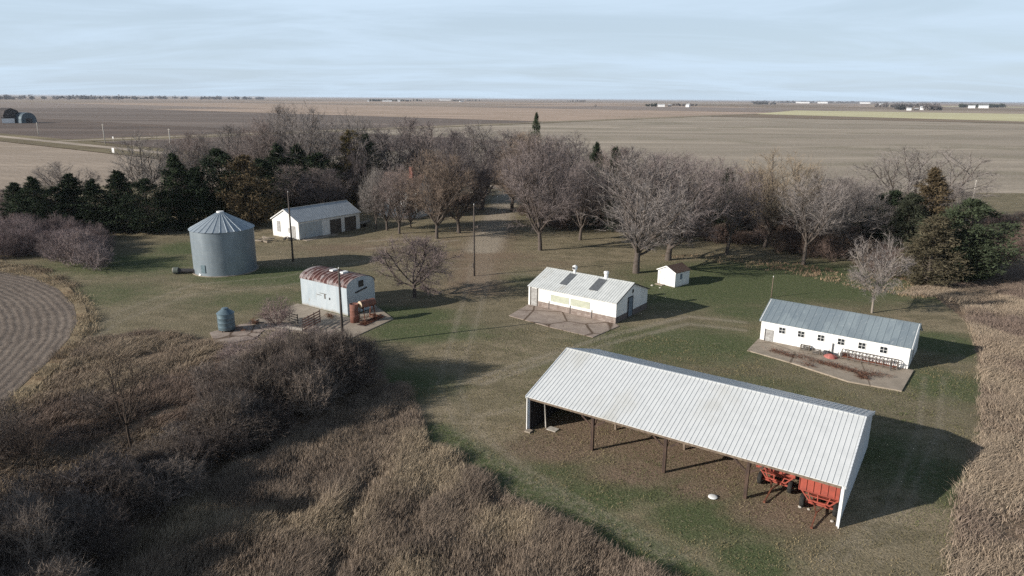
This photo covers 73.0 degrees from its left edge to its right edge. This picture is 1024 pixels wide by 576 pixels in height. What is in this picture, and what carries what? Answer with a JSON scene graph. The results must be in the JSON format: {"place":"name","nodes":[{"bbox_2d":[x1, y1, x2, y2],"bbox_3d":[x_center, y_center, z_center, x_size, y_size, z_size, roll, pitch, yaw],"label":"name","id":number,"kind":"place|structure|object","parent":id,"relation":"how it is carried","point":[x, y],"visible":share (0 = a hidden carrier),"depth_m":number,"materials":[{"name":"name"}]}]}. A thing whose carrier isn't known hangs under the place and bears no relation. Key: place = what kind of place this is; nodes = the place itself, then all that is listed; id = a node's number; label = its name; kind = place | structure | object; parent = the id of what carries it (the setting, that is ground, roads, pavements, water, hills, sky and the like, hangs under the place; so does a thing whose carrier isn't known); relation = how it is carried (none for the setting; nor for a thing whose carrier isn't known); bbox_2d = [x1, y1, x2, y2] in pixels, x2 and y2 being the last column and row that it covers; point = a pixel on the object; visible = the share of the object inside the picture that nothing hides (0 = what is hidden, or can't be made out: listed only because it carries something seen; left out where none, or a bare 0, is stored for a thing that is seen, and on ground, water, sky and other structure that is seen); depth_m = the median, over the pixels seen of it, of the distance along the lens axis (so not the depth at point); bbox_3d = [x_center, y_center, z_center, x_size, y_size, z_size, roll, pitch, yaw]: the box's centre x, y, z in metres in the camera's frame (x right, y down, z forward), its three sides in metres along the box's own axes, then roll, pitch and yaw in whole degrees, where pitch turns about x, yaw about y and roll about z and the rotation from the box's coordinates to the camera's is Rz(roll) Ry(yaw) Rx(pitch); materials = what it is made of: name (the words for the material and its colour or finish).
{"place":"outdoors","nodes":[
{"label":"outdoors","id":0,"kind":"place"},
{"bbox_2d":[0,271,76,402],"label":"crop row field","id":1,"kind":"structure","parent":0,"point":[37,325],"depth_m":74.10,"materials":[{"name":"soil"}]},
{"bbox_2d":[0,266,88,410],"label":"field margin","id":2,"kind":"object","parent":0,"point":[61,289],"visible":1,"depth_m":71.23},
{"bbox_2d":[0,102,242,108],"bbox_3d":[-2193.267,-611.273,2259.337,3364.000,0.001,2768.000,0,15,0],"label":"grey field","id":3,"kind":"structure","parent":0,"point":[31,105],"depth_m":1533.44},
{"bbox_2d":[0,119,258,138],"bbox_3d":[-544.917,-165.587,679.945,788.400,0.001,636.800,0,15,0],"label":"dark tilled field","id":4,"kind":"structure","parent":0,"point":[59,129],"depth_m":497.80,"materials":[{"name":"soil"}]},
{"bbox_2d":[0,142,349,190],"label":"tan stubble field","id":5,"kind":"structure","parent":0,"point":[19,163],"depth_m":254.35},
{"bbox_2d":[210,323,262,343],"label":"concrete slab","id":6,"kind":"structure","parent":0,"point":[234,333],"depth_m":72.37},
{"bbox_2d":[216,307,234,332],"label":"feed bin","id":7,"kind":"object","parent":6,"relation":"on","point":[225,319],"visible":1,"depth_m":72.52,"materials":[{"name":"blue metal"}]},
{"bbox_2d":[0,133,504,188],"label":"road verge","id":8,"kind":"structure","parent":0,"point":[78,147],"depth_m":343.50,"materials":[{"name":"beige plant"}]},
{"bbox_2d":[12,108,532,131],"bbox_3d":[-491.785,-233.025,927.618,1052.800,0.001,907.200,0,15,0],"label":"brown field","id":9,"kind":"structure","parent":0,"point":[205,119],"depth_m":777.87,"materials":[{"name":"soil"}]},
{"bbox_2d":[103,132,513,155],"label":"dark tilled field","id":10,"kind":"structure","parent":0,"point":[149,142],"depth_m":376.52,"materials":[{"name":"soil"}]},
{"bbox_2d":[270,200,360,239],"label":"garage","id":11,"kind":"structure","parent":0,"point":[314,220],"depth_m":123.56,"materials":[{"name":"white paint"}]},
{"bbox_2d":[252,303,393,337],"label":"concrete slab","id":12,"kind":"structure","parent":0,"point":[303,311],"depth_m":76.64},
{"bbox_2d":[254,295,295,325],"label":"bare shrub","id":13,"kind":"object","parent":12,"relation":"on","point":[283,315],"visible":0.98,"depth_m":74.08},
{"bbox_2d":[299,266,374,315],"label":"arched steel shed","id":14,"kind":"structure","parent":12,"relation":"on","point":[319,288],"depth_m":80.24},
{"bbox_2d":[68,114,754,141],"bbox_3d":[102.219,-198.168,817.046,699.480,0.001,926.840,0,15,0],"label":"road verge","id":15,"kind":"structure","parent":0,"point":[159,137],"depth_m":576.91,"materials":[{"name":"beige plant"}]},
{"bbox_2d":[73,103,768,121],"bbox_3d":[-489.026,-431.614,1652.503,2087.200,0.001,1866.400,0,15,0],"label":"pale field","id":16,"kind":"structure","parent":0,"point":[509,114],"depth_m":1265.35,"materials":[{"name":"soil"}]},
{"bbox_2d":[0,186,1023,575],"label":"yard grass","id":17,"kind":"structure","parent":0,"point":[138,284],"depth_m":63.97,"materials":[{"name":"plant"}]},
{"bbox_2d":[3,176,56,217],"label":"cedar tree","id":18,"kind":"object","parent":17,"relation":"on","point":[33,190],"visible":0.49,"depth_m":122.89,"materials":[{"name":"green plant"}]},
{"bbox_2d":[0,415,62,472],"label":"bare tree","id":19,"kind":"object","parent":17,"relation":"on","point":[37,458],"visible":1,"depth_m":44.58,"materials":[{"name":"brown plant"}]},
{"bbox_2d":[15,186,81,221],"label":"cedar tree","id":20,"kind":"object","parent":17,"relation":"on","point":[50,191],"visible":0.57,"depth_m":123.03,"materials":[{"name":"green plant"}]},
{"bbox_2d":[0,260,104,418],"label":"margin grass","id":21,"kind":"structure","parent":17,"relation":"on","point":[91,328],"depth_m":76.29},
{"bbox_2d":[0,207,115,266],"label":"roadside brush","id":22,"kind":"object","parent":17,"relation":"on","point":[20,234],"visible":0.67,"depth_m":107.10,"materials":[{"name":"plant"}]},
{"bbox_2d":[26,161,105,198],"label":"bare tree","id":23,"kind":"object","parent":17,"relation":"on","point":[54,178],"visible":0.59,"depth_m":147.90,"materials":[{"name":"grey plant"}]},
{"bbox_2d":[54,451,142,523],"bbox_3d":[-24.551,11.664,40.776,6.248,3.806,5.618,-6,17,-24],"label":"bare shrub","id":24,"kind":"object","parent":17,"relation":"on","point":[89,480],"visible":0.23,"depth_m":39.88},
{"bbox_2d":[70,178,128,231],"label":"cedar tree","id":25,"kind":"object","parent":17,"relation":"on","point":[91,189],"visible":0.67,"depth_m":123.17,"materials":[{"name":"green plant"}]},
{"bbox_2d":[65,349,169,448],"bbox_3d":[-26.804,7.540,47.715,6.136,8.120,6.390,5,16,16],"label":"bare tree","id":26,"kind":"object","parent":17,"relation":"on","point":[126,418],"visible":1,"depth_m":47.67,"materials":[{"name":"brown plant"}]},
{"bbox_2d":[85,169,150,232],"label":"cedar tree","id":27,"kind":"object","parent":17,"relation":"on","point":[116,182],"visible":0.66,"depth_m":123.03,"materials":[{"name":"green plant"}]},
{"bbox_2d":[0,325,248,505],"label":"bank grass","id":28,"kind":"structure","parent":17,"relation":"on","point":[139,341],"depth_m":57.49,"materials":[{"name":"plant"}]},
{"bbox_2d":[103,178,175,233],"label":"cedar tree","id":29,"kind":"object","parent":17,"relation":"on","point":[144,217],"visible":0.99,"depth_m":122.30,"materials":[{"name":"green plant"}]},
{"bbox_2d":[107,131,180,194],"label":"bare tree","id":30,"kind":"object","parent":17,"relation":"on","point":[143,172],"visible":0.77,"depth_m":146.57,"materials":[{"name":"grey plant"}]},
{"bbox_2d":[151,152,203,229],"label":"cedar tree","id":31,"kind":"object","parent":17,"relation":"on","point":[177,169],"visible":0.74,"depth_m":126.47,"materials":[{"name":"green plant"}]},
{"bbox_2d":[161,129,218,179],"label":"bare tree","id":32,"kind":"object","parent":17,"relation":"on","point":[188,137],"visible":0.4,"depth_m":169.50,"materials":[{"name":"grey plant"}]},
{"bbox_2d":[0,323,391,575],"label":"brush thicket","id":33,"kind":"object","parent":17,"relation":"on","point":[262,387],"visible":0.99,"depth_m":45.97,"materials":[{"name":"plant"}]},
{"bbox_2d":[172,166,225,227],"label":"cedar tree","id":34,"kind":"object","parent":17,"relation":"on","point":[194,182],"visible":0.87,"depth_m":126.83,"materials":[{"name":"green plant"}]},
{"bbox_2d":[188,211,258,276],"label":"grain bin","id":35,"kind":"object","parent":17,"relation":"on","point":[222,243],"visible":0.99,"depth_m":95.14,"materials":[{"name":"grey metal"}]},
{"bbox_2d":[191,124,256,184],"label":"bare tree","id":36,"kind":"object","parent":17,"relation":"on","point":[227,137],"visible":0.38,"depth_m":166.55,"materials":[{"name":"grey plant"}]},
{"bbox_2d":[225,115,292,178],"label":"bare tree","id":37,"kind":"object","parent":17,"relation":"on","point":[247,137],"visible":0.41,"depth_m":160.49,"materials":[{"name":"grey plant"}]},
{"bbox_2d":[243,158,287,216],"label":"cedar tree","id":38,"kind":"object","parent":17,"relation":"on","point":[263,164],"visible":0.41,"depth_m":139.60,"materials":[{"name":"green plant"}]},
{"bbox_2d":[259,142,299,210],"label":"cedar tree","id":39,"kind":"object","parent":17,"relation":"on","point":[274,159],"visible":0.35,"depth_m":148.86,"materials":[{"name":"green plant"}]},
{"bbox_2d":[283,143,316,207],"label":"cedar tree","id":40,"kind":"object","parent":17,"relation":"on","point":[296,150],"visible":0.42,"depth_m":148.70,"materials":[{"name":"green plant"}]},
{"bbox_2d":[266,163,336,206],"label":"bare tree","id":41,"kind":"object","parent":17,"relation":"on","point":[284,195],"visible":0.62,"depth_m":143.81,"materials":[{"name":"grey plant"}]},
{"bbox_2d":[272,99,345,168],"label":"bare tree","id":42,"kind":"object","parent":17,"relation":"on","point":[315,121],"visible":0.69,"depth_m":152.13,"materials":[{"name":"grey plant"}]},
{"bbox_2d":[278,152,347,205],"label":"cedar tree","id":43,"kind":"object","parent":17,"relation":"on","point":[313,159],"visible":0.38,"depth_m":147.30,"materials":[{"name":"green plant"}]},
{"bbox_2d":[289,167,357,204],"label":"bare tree","id":44,"kind":"object","parent":17,"relation":"on","point":[336,194],"visible":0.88,"depth_m":140.19,"materials":[{"name":"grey plant"}]},
{"bbox_2d":[332,129,370,206],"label":"cedar tree","id":45,"kind":"object","parent":17,"relation":"on","point":[347,139],"visible":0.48,"depth_m":153.32,"materials":[{"name":"green plant"}]},
{"bbox_2d":[340,141,373,209],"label":"bare tree","id":46,"kind":"object","parent":17,"relation":"on","point":[358,163],"visible":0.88,"depth_m":150.47,"materials":[{"name":"brown plant"}]},
{"bbox_2d":[339,117,413,185],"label":"bare tree","id":47,"kind":"object","parent":17,"relation":"on","point":[378,148],"visible":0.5,"depth_m":153.18,"materials":[{"name":"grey plant"}]},
{"bbox_2d":[78,379,680,575],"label":"brown weeds","id":48,"kind":"object","parent":17,"relation":"on","point":[400,460],"visible":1,"depth_m":40.17,"materials":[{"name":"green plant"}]},
{"bbox_2d":[358,168,407,230],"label":"bare tree","id":49,"kind":"object","parent":17,"relation":"on","point":[376,206],"visible":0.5,"depth_m":127.02,"materials":[{"name":"brown plant"}]},
{"bbox_2d":[369,164,425,233],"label":"bare tree","id":50,"kind":"object","parent":17,"relation":"on","point":[396,198],"visible":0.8,"depth_m":123.77,"materials":[{"name":"brown plant"}]},
{"bbox_2d":[360,232,465,297],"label":"orchard tree","id":51,"kind":"object","parent":17,"relation":"on","point":[431,270],"visible":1,"depth_m":84.24,"materials":[{"name":"brown plant"}]},
{"bbox_2d":[392,146,480,238],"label":"bare tree","id":52,"kind":"object","parent":17,"relation":"on","point":[438,208],"visible":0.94,"depth_m":119.47,"materials":[{"name":"brown plant"}]},
{"bbox_2d":[395,118,483,195],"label":"bare tree","id":53,"kind":"object","parent":17,"relation":"on","point":[425,143],"visible":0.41,"depth_m":156.74,"materials":[{"name":"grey plant"}]},
{"bbox_2d":[411,126,504,232],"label":"bare tree","id":54,"kind":"object","parent":17,"relation":"on","point":[479,178],"visible":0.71,"depth_m":124.01,"materials":[{"name":"brown plant"}]},
{"bbox_2d":[431,121,518,209],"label":"bare tree","id":55,"kind":"object","parent":17,"relation":"on","point":[473,137],"visible":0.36,"depth_m":149.30,"materials":[{"name":"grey plant"}]},
{"bbox_2d":[472,125,553,211],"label":"bare tree","id":56,"kind":"object","parent":17,"relation":"on","point":[499,156],"visible":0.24,"depth_m":149.15,"materials":[{"name":"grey plant"}]},
{"bbox_2d":[487,129,571,217],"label":"bare tree","id":57,"kind":"object","parent":17,"relation":"on","point":[513,151],"visible":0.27,"depth_m":140.14,"materials":[{"name":"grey plant"}]},
{"bbox_2d":[494,132,594,250],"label":"bare tree","id":58,"kind":"object","parent":17,"relation":"on","point":[522,188],"visible":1,"depth_m":108.60,"materials":[{"name":"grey plant"}]},
{"bbox_2d":[533,130,611,220],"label":"bare tree","id":59,"kind":"object","parent":17,"relation":"on","point":[579,150],"visible":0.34,"depth_m":136.34,"materials":[{"name":"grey plant"}]},
{"bbox_2d":[547,156,617,239],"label":"bare tree","id":60,"kind":"object","parent":17,"relation":"on","point":[585,206],"visible":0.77,"depth_m":119.06,"materials":[{"name":"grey plant"}]},
{"bbox_2d":[527,265,649,323],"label":"milk house","id":61,"kind":"structure","parent":17,"relation":"on","point":[607,299],"depth_m":79.83,"materials":[{"name":"white paint"}]},
{"bbox_2d":[580,141,661,231],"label":"bare tree","id":62,"kind":"object","parent":17,"relation":"on","point":[606,162],"visible":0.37,"depth_m":126.07,"materials":[{"name":"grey plant"}]},
{"bbox_2d":[577,147,714,273],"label":"bare tree","id":63,"kind":"object","parent":17,"relation":"on","point":[640,226],"visible":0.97,"depth_m":96.36,"materials":[{"name":"grey plant"}]},
{"bbox_2d":[655,262,690,287],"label":"white shed","id":64,"kind":"structure","parent":17,"relation":"on","point":[675,275],"depth_m":92.42,"materials":[{"name":"paint"}]},
{"bbox_2d":[610,149,743,260],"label":"bare tree","id":65,"kind":"object","parent":17,"relation":"on","point":[668,255],"visible":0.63,"depth_m":102.29,"materials":[{"name":"brown plant"}]},
{"bbox_2d":[639,152,717,206],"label":"bare tree","id":66,"kind":"object","parent":17,"relation":"on","point":[676,157],"visible":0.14,"depth_m":139.32,"materials":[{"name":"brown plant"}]},
{"bbox_2d":[524,347,874,528],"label":"open front shed","id":67,"kind":"structure","parent":17,"relation":"on","point":[822,441],"depth_m":46.63,"materials":[{"name":"white paint"}]},
{"bbox_2d":[662,152,746,236],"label":"bare tree","id":68,"kind":"object","parent":17,"relation":"on","point":[700,173],"visible":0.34,"depth_m":121.73,"materials":[{"name":"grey plant"}]},
{"bbox_2d":[701,159,772,254],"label":"bare tree","id":69,"kind":"object","parent":17,"relation":"on","point":[737,216],"visible":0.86,"depth_m":108.20,"materials":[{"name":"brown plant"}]},
{"bbox_2d":[734,148,807,247],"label":"bare tree","id":70,"kind":"object","parent":17,"relation":"on","point":[772,185],"visible":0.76,"depth_m":114.65,"materials":[{"name":"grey plant"}]},
{"bbox_2d":[756,465,799,502],"bbox_3d":[17.026,11.761,44.326,2.468,2.121,4.906,12,19,35],"label":"gravity wagon","id":71,"kind":"object","parent":17,"relation":"on","point":[773,474],"visible":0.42,"depth_m":44.01,"materials":[{"name":"orange paint"}]},
{"bbox_2d":[762,150,827,234],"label":"bare tree","id":72,"kind":"object","parent":17,"relation":"on","point":[806,171],"visible":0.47,"depth_m":117.90,"materials":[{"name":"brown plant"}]},
{"bbox_2d":[772,167,850,264],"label":"bare tree","id":73,"kind":"object","parent":17,"relation":"on","point":[821,223],"visible":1,"depth_m":102.67,"materials":[{"name":"grey plant"}]},
{"bbox_2d":[661,253,961,299],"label":"fence row grass","id":74,"kind":"structure","parent":17,"relation":"on","point":[817,273],"depth_m":100.43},
{"bbox_2d":[798,477,840,528],"bbox_3d":[18.704,12.446,41.876,2.468,2.121,4.906,10,18,32],"label":"gravity wagon","id":75,"kind":"object","parent":17,"relation":"on","point":[827,493],"visible":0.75,"depth_m":41.45,"materials":[{"name":"orange paint"}]},
{"bbox_2d":[759,298,922,368],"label":"long white building","id":76,"kind":"structure","parent":17,"relation":"on","point":[834,331],"depth_m":67.73,"materials":[{"name":"paint"}]},
{"bbox_2d":[804,175,889,253],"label":"bare tree","id":77,"kind":"object","parent":17,"relation":"on","point":[848,227],"visible":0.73,"depth_m":107.78,"materials":[{"name":"grey plant"}]},
{"bbox_2d":[842,230,916,312],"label":"bare tree","id":78,"kind":"object","parent":17,"relation":"on","point":[861,278],"visible":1,"depth_m":79.85,"materials":[{"name":"grey plant"}]},
{"bbox_2d":[853,201,909,243],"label":"bare tree","id":79,"kind":"object","parent":17,"relation":"on","point":[887,218],"visible":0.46,"depth_m":109.78,"materials":[{"name":"grey plant"}]},
{"bbox_2d":[852,189,915,246],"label":"cedar tree","id":80,"kind":"object","parent":17,"relation":"on","point":[893,199],"visible":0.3,"depth_m":109.55,"materials":[{"name":"green plant"}]},
{"bbox_2d":[878,191,929,248],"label":"cedar tree","id":81,"kind":"object","parent":17,"relation":"on","point":[908,209],"visible":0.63,"depth_m":106.16,"materials":[{"name":"green plant"}]},
{"bbox_2d":[827,142,1001,211],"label":"bare tree","id":82,"kind":"object","parent":17,"relation":"on","point":[919,177],"visible":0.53,"depth_m":131.61,"materials":[{"name":"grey plant"}]},
{"bbox_2d":[894,214,974,286],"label":"cedar tree","id":83,"kind":"object","parent":17,"relation":"on","point":[933,230],"visible":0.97,"depth_m":91.36,"materials":[{"name":"green plant"}]},
{"bbox_2d":[913,166,965,225],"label":"cedar tree","id":84,"kind":"object","parent":17,"relation":"on","point":[934,188],"visible":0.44,"depth_m":112.82,"materials":[{"name":"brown plant"}]},
{"bbox_2d":[893,255,1023,575],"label":"prairie grass","id":85,"kind":"structure","parent":17,"relation":"on","point":[964,293],"depth_m":52.38,"materials":[{"name":"plant"}]},
{"bbox_2d":[917,196,1023,282],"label":"cedar tree","id":86,"kind":"object","parent":17,"relation":"on","point":[979,208],"visible":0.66,"depth_m":92.37,"materials":[{"name":"green plant"}]},
{"bbox_2d":[0,95,1023,189],"bbox_3d":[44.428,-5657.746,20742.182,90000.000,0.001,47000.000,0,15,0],"label":"ground","id":87,"kind":"structure","parent":0,"point":[491,101],"depth_m":3760.05,"materials":[{"name":"soil"}]},
{"bbox_2d":[0,182,30,221],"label":"cedar tree","id":88,"kind":"object","parent":87,"relation":"on","point":[14,187],"visible":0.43,"depth_m":124.18,"materials":[{"name":"green plant"}]},
{"bbox_2d":[36,227,100,266],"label":"bare shrub","id":89,"kind":"object","parent":87,"relation":"on","point":[71,239],"visible":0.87,"depth_m":99.40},
{"bbox_2d":[50,173,95,226],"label":"cedar tree","id":90,"kind":"object","parent":87,"relation":"on","point":[70,181],"visible":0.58,"depth_m":124.56,"materials":[{"name":"green plant"}]},
{"bbox_2d":[65,241,119,269],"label":"bare shrub","id":91,"kind":"object","parent":87,"relation":"on","point":[97,256],"visible":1,"depth_m":97.63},
{"bbox_2d":[0,94,264,99],"bbox_3d":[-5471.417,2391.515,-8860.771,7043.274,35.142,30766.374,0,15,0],"label":"woodlot","id":92,"kind":"object","parent":87,"relation":"on","point":[6,97],"visible":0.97,"depth_m":4070.70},
{"bbox_2d":[186,147,269,214],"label":"cedar tree","id":93,"kind":"object","parent":87,"relation":"on","point":[221,158],"visible":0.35,"depth_m":128.96,"materials":[{"name":"green plant"}]},
{"bbox_2d":[208,154,287,226],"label":"cedar tree","id":94,"kind":"object","parent":87,"relation":"on","point":[242,163],"visible":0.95,"depth_m":128.23,"materials":[{"name":"green plant"}]},
{"bbox_2d":[245,102,318,174],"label":"bare tree","id":95,"kind":"object","parent":87,"relation":"on","point":[279,118],"visible":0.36,"depth_m":159.99,"materials":[{"name":"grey plant"}]},
{"bbox_2d":[298,107,373,200],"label":"bare tree","id":96,"kind":"object","parent":87,"relation":"on","point":[346,126],"visible":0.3,"depth_m":155.05,"materials":[{"name":"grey plant"}]},
{"bbox_2d":[339,132,384,206],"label":"cedar tree","id":97,"kind":"object","parent":87,"relation":"on","point":[365,136],"visible":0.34,"depth_m":153.91,"materials":[{"name":"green plant"}]},
{"bbox_2d":[366,115,443,172],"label":"bare tree","id":98,"kind":"object","parent":87,"relation":"on","point":[410,127],"visible":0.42,"depth_m":160.03,"materials":[{"name":"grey plant"}]},
{"bbox_2d":[0,183,1023,278],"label":"grove undergrowth","id":99,"kind":"object","parent":87,"relation":"on","point":[823,244],"visible":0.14,"depth_m":117.55,"materials":[{"name":"plant"}]},
{"bbox_2d":[0,0,1023,102],"label":"sky","id":100,"kind":"structure","parent":0,"point":[731,50],"materials":[{"name":"blue"}]},
{"bbox_2d":[94,116,1023,192],"bbox_3d":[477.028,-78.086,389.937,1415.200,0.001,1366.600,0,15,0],"label":"stubble field","id":101,"kind":"structure","parent":0,"point":[838,146],"depth_m":420.96,"materials":[{"name":"plant"}]},
{"bbox_2d":[509,304,618,337],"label":"concrete slab","id":102,"kind":"structure","parent":0,"point":[554,319],"depth_m":77.24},
{"bbox_2d":[496,106,851,111],"bbox_3d":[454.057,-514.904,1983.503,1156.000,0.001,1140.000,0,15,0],"label":"grey field","id":103,"kind":"structure","parent":0,"point":[680,108],"depth_m":1914.00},
{"bbox_2d":[747,339,913,391],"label":"concrete slab","id":104,"kind":"structure","parent":0,"point":[898,380],"depth_m":64.24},
{"bbox_2d":[760,344,892,380],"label":"dead vines","id":105,"kind":"object","parent":104,"relation":"on","point":[862,373],"visible":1,"depth_m":64.44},
{"bbox_2d":[718,114,1023,122],"bbox_3d":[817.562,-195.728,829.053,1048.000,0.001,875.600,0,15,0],"label":"brown field strip","id":106,"kind":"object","parent":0,"point":[834,117],"visible":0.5,"depth_m":1007.11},
{"bbox_2d":[760,110,1023,120],"bbox_3d":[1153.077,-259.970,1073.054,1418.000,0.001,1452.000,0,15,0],"label":"yellow field","id":107,"kind":"structure","parent":0,"point":[979,116],"depth_m":1273.98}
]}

